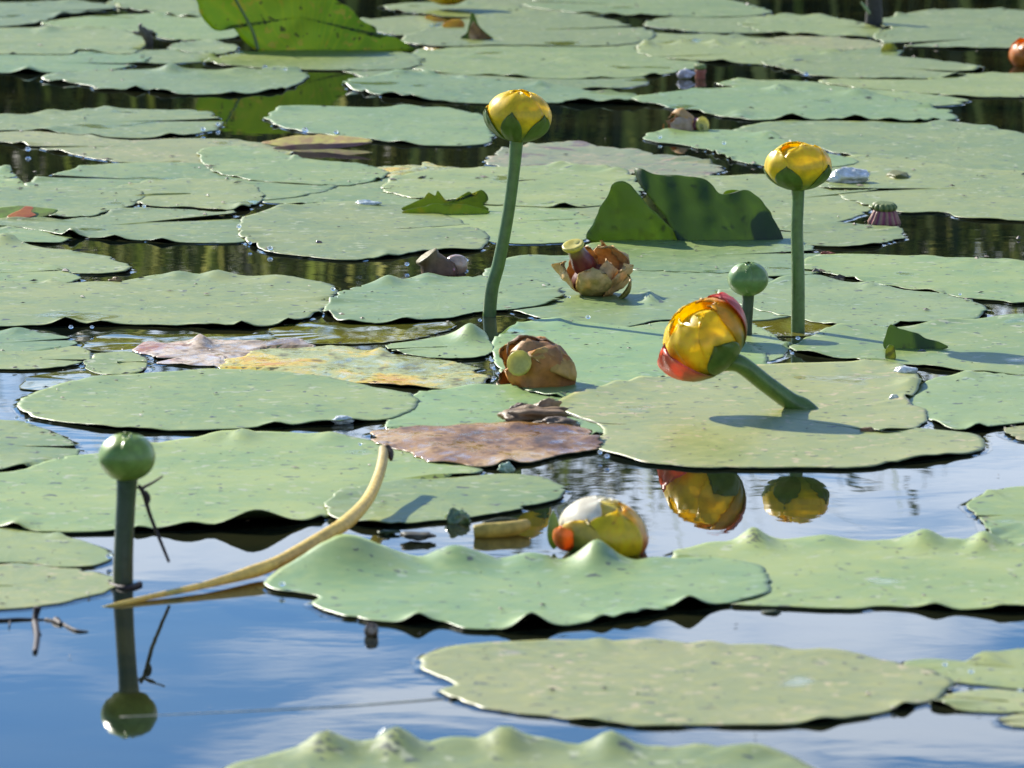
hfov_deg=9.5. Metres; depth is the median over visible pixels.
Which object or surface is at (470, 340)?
lily pad
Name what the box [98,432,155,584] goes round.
flower bud
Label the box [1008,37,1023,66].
orange flower
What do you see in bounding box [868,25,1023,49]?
lily pad
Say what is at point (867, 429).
brown leaf bit
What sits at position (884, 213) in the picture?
seed pod
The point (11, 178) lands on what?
lily pad
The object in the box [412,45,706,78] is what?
lily pad
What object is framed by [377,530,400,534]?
drowned leaf scrap
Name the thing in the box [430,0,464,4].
yellow pond lily
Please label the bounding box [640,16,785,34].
lily pad
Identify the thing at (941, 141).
lily pad
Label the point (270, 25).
upright leaf
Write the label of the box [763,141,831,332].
yellow pond lily
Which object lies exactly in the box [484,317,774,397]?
lily pad
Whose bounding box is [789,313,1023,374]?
lily pad
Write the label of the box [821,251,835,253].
red leaf bit
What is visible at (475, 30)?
curled leaf
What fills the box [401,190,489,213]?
torn leaf
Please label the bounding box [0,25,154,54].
lily pad
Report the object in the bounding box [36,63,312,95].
lily pad
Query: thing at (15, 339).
lily pad
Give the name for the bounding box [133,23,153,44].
broken stump
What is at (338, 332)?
sunken leaf
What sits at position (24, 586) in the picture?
lily pad
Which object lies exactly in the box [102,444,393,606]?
dead stalk
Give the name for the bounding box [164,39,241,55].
lily pad
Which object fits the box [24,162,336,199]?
lily pad
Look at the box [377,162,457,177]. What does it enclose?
dying leaf
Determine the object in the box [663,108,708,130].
withered flower
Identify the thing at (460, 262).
petal lump
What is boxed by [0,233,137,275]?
lily pad
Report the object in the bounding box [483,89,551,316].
yellow pond lily
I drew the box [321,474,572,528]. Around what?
lily pad
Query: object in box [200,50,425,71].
lily pad
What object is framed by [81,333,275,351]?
sunken leaf
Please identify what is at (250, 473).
lily pad
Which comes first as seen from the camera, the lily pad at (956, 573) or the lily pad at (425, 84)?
the lily pad at (956, 573)
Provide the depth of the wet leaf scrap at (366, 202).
4.66 m
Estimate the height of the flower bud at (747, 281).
0.078 m
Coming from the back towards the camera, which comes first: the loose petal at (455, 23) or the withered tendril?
the loose petal at (455, 23)
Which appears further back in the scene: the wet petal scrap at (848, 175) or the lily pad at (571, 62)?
the lily pad at (571, 62)
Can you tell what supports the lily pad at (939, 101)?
on the water
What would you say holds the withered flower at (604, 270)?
on the lily pad at (657, 296)
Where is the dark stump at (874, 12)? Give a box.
[860,0,882,24]
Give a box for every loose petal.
[425,15,445,21]
[442,19,464,26]
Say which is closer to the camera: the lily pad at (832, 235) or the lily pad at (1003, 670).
the lily pad at (1003, 670)
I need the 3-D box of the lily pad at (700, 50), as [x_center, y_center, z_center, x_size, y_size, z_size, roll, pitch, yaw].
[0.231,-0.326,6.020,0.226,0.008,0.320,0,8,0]
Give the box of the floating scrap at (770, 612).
[761,610,780,613]
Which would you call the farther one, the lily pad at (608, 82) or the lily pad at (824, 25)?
the lily pad at (824, 25)
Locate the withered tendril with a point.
(146, 496)
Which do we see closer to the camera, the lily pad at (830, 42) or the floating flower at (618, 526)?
the floating flower at (618, 526)
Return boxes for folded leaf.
[586,168,782,241]
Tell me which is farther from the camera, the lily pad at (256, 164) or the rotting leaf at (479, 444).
the lily pad at (256, 164)
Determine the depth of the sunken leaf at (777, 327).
3.96 m
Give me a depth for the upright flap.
3.85 m
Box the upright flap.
[883,324,947,358]
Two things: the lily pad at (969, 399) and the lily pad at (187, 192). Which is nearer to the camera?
the lily pad at (969, 399)
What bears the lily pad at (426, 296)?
on the water
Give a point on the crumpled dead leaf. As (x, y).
(548, 410)
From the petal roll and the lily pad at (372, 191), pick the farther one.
the lily pad at (372, 191)
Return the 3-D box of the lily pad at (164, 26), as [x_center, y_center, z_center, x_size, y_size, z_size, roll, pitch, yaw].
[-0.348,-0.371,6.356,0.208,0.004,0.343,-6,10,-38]
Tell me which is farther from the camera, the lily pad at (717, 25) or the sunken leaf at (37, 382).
the lily pad at (717, 25)
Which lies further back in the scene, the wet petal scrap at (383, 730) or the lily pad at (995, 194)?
the lily pad at (995, 194)
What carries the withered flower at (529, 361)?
on the lily pad at (606, 359)
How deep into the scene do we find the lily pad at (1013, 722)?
2.65 m
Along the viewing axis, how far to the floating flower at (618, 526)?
3.08 m
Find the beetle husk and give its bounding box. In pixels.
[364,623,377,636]
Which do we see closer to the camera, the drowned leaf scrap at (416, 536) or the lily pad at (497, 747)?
the lily pad at (497, 747)
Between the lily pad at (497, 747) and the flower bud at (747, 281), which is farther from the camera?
the flower bud at (747, 281)
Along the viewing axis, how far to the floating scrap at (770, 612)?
2.92 m
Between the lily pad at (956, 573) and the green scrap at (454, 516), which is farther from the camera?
the green scrap at (454, 516)
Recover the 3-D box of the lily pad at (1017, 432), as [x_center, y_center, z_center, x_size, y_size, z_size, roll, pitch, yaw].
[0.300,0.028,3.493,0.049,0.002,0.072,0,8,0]
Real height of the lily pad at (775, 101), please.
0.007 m
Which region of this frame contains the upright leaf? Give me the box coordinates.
[196,0,413,50]
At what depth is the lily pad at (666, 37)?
6.21 m
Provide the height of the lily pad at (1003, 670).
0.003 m
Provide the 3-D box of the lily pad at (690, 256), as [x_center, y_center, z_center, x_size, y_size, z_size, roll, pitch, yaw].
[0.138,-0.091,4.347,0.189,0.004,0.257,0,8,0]
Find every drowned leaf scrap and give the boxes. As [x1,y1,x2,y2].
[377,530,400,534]
[400,531,436,540]
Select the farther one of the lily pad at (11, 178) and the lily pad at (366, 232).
the lily pad at (11, 178)
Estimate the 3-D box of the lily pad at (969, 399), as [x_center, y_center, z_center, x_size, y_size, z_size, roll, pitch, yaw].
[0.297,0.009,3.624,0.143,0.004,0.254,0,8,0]
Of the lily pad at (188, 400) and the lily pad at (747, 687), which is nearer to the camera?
the lily pad at (747, 687)
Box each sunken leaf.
[19,370,101,390]
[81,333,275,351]
[268,321,456,344]
[752,317,835,336]
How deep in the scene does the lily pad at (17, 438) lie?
3.44 m
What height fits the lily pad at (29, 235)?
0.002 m
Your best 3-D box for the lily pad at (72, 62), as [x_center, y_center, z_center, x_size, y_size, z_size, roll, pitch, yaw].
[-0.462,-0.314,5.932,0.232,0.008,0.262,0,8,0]
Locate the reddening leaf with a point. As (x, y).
(22, 211)
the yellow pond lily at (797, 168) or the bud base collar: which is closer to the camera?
the bud base collar
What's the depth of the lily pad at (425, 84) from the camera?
5.64 m
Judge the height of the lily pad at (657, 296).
0.007 m
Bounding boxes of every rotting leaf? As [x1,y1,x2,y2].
[132,334,315,367]
[361,421,604,470]
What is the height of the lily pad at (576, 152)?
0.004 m
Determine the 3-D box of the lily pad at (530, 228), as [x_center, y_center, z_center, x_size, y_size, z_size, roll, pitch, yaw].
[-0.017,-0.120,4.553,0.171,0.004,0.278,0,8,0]
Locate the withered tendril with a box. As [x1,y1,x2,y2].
[137,475,169,561]
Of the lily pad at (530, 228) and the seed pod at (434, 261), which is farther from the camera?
the lily pad at (530, 228)
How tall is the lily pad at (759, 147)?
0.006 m
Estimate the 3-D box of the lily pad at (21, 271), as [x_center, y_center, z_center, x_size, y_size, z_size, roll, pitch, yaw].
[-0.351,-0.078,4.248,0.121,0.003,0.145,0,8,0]
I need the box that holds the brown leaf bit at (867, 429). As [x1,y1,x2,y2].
[860,427,874,431]
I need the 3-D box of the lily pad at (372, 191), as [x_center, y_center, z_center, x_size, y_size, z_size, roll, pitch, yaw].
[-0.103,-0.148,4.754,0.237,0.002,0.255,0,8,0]
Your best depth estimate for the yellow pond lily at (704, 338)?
3.56 m
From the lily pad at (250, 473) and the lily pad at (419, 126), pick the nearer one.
the lily pad at (250, 473)
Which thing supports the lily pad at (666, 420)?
on the water
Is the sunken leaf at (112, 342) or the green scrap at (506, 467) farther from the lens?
the sunken leaf at (112, 342)
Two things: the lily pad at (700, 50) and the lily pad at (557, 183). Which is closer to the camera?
the lily pad at (557, 183)
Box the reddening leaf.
[0,206,57,217]
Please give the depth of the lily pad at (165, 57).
5.99 m
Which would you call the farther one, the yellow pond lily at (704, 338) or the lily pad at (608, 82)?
the lily pad at (608, 82)
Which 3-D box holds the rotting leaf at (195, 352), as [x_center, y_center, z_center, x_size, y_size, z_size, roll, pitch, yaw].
[-0.184,-0.023,3.840,0.116,0.007,0.136,3,9,23]
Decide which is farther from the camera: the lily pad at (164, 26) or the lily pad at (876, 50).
the lily pad at (164, 26)
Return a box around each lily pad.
[0,0,117,27]
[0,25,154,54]
[0,51,151,73]
[0,106,227,139]
[0,131,298,163]
[0,165,24,186]
[0,186,144,219]
[0,207,247,244]
[0,226,76,244]
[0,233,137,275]
[0,261,86,282]
[0,270,341,330]
[0,327,84,351]
[0,346,97,371]
[0,420,86,471]
[0,428,488,535]
[0,526,113,569]
[0,562,118,611]
[5,49,217,64]
[10,368,418,433]
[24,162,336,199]
[36,12,240,41]
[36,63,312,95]
[75,351,154,374]
[104,0,200,16]
[118,178,265,211]
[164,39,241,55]
[197,146,389,185]
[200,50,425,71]
[221,726,817,767]
[235,201,494,261]
[255,534,770,634]
[259,104,498,147]
[260,178,484,205]
[316,273,564,323]
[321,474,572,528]
[335,62,654,89]
[338,69,659,105]
[360,16,444,35]
[374,1,526,17]
[377,384,602,434]
[381,161,646,207]
[383,323,493,360]
[398,10,655,47]
[407,205,594,245]
[410,638,960,729]
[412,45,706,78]
[465,0,619,15]
[475,255,790,326]
[478,141,731,176]
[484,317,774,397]
[485,203,599,219]
[522,0,775,16]
[559,359,992,471]
[584,238,827,278]
[621,33,775,48]
[631,83,962,121]
[632,321,792,362]
[636,38,846,66]
[638,128,858,167]
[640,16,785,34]
[662,527,1023,615]
[698,174,877,228]
[711,78,973,106]
[714,274,994,326]
[732,119,1023,170]
[737,13,885,37]
[754,36,885,50]
[758,51,989,78]
[780,222,910,249]
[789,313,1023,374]
[804,254,1023,305]
[814,72,1023,98]
[819,155,1023,222]
[841,47,906,55]
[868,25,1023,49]
[877,8,1023,28]
[899,649,1023,691]
[905,370,1023,432]
[917,689,1023,715]
[957,486,1023,538]
[989,714,1023,730]
[996,426,1023,442]
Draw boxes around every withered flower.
[496,335,576,387]
[551,239,633,298]
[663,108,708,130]
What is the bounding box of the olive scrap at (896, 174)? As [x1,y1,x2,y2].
[886,170,908,178]
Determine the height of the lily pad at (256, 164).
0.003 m
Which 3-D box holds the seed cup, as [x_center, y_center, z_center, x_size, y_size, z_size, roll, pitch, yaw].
[0.370,-0.324,6.039,0.016,0.024,0.020,0,8,0]
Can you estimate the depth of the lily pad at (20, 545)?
3.09 m
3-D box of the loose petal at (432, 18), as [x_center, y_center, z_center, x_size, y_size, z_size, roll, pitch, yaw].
[-0.080,-0.381,6.415,0.023,0.008,0.007,0,8,0]
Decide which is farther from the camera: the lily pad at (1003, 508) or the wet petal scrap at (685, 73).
the wet petal scrap at (685, 73)
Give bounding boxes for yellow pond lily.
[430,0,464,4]
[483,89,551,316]
[657,292,817,408]
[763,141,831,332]
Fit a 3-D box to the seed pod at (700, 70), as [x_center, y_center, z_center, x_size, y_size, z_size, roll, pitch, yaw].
[0.177,-0.292,5.768,0.012,0.017,0.012,0,8,0]
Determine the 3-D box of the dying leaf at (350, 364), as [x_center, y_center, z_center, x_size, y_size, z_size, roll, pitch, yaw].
[-0.089,-0.011,3.765,0.221,0.004,0.139,6,10,37]
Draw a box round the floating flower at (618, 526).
[547,496,648,556]
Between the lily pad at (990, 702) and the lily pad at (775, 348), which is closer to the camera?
the lily pad at (990, 702)
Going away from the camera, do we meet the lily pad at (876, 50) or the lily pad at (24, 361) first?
the lily pad at (24, 361)
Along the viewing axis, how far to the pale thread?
2.68 m
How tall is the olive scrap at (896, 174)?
0.006 m
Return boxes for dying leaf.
[212,345,496,390]
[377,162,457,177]
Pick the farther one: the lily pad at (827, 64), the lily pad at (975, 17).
the lily pad at (975, 17)
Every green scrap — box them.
[444,508,470,523]
[497,462,515,473]
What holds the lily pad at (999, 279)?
on the water
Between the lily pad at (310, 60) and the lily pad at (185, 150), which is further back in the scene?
the lily pad at (310, 60)
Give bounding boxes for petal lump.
[448,254,467,273]
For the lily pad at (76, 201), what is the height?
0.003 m
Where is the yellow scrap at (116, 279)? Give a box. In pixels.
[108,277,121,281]
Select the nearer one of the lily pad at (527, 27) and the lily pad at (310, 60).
the lily pad at (310, 60)
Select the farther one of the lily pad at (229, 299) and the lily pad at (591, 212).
the lily pad at (591, 212)
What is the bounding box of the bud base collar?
[108,581,142,589]
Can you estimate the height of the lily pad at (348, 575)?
0.018 m
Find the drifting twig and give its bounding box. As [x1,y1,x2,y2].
[0,606,87,652]
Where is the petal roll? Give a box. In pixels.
[473,517,530,537]
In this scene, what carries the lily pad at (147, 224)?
on the water
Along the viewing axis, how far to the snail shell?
3.62 m
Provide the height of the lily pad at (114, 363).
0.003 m
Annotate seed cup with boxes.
[880,43,896,51]
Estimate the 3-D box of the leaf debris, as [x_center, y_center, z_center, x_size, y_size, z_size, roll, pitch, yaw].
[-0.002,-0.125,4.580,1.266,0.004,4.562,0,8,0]
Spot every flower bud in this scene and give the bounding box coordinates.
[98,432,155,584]
[727,262,767,334]
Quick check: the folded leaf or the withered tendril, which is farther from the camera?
the folded leaf
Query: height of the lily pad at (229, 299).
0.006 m
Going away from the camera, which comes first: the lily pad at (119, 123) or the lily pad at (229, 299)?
the lily pad at (229, 299)
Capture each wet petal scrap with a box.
[377,726,392,736]
[676,69,695,77]
[826,167,869,182]
[894,366,917,372]
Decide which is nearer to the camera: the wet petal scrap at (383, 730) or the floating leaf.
the wet petal scrap at (383, 730)
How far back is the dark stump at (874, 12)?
6.39 m
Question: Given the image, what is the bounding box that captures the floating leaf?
[262,134,372,149]
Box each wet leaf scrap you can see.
[331,415,353,423]
[356,199,381,204]
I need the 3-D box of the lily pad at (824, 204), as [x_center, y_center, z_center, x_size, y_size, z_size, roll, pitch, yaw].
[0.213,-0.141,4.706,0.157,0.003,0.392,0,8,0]
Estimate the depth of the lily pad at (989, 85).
5.69 m
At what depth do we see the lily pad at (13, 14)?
6.56 m
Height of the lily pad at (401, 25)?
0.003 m
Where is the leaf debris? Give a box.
[0,0,1023,735]
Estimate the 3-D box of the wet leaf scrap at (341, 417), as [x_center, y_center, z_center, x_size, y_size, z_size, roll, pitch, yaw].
[-0.098,0.021,3.536,0.012,0.006,0.009,-4,9,-29]
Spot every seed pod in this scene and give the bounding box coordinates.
[416,248,457,275]
[694,63,705,77]
[868,201,900,224]
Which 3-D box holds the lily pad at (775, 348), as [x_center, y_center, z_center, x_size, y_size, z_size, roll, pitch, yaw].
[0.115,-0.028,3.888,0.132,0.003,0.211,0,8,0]
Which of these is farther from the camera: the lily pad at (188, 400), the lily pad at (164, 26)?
the lily pad at (164, 26)
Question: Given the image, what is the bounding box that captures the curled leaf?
[460,12,492,38]
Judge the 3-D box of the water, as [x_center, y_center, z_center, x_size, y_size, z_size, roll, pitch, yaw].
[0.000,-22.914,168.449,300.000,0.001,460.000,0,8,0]
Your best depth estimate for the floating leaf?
5.12 m
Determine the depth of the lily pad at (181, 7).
6.62 m
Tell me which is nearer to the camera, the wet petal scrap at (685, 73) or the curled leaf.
the wet petal scrap at (685, 73)
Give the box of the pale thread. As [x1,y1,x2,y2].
[121,697,451,716]
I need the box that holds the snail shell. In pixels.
[888,394,898,399]
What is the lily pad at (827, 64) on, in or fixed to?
on the water
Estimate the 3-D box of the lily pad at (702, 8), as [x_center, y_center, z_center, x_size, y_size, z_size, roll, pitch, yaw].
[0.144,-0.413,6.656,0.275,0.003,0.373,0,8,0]
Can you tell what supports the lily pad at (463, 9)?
on the water
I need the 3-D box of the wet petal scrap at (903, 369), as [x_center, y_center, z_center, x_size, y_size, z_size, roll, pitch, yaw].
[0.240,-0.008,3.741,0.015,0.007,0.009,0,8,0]
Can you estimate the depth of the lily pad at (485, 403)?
3.60 m
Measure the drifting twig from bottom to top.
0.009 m
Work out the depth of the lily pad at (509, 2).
6.67 m
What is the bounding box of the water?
[0,0,1023,767]
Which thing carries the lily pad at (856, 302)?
on the water
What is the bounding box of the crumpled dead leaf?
[497,397,611,426]

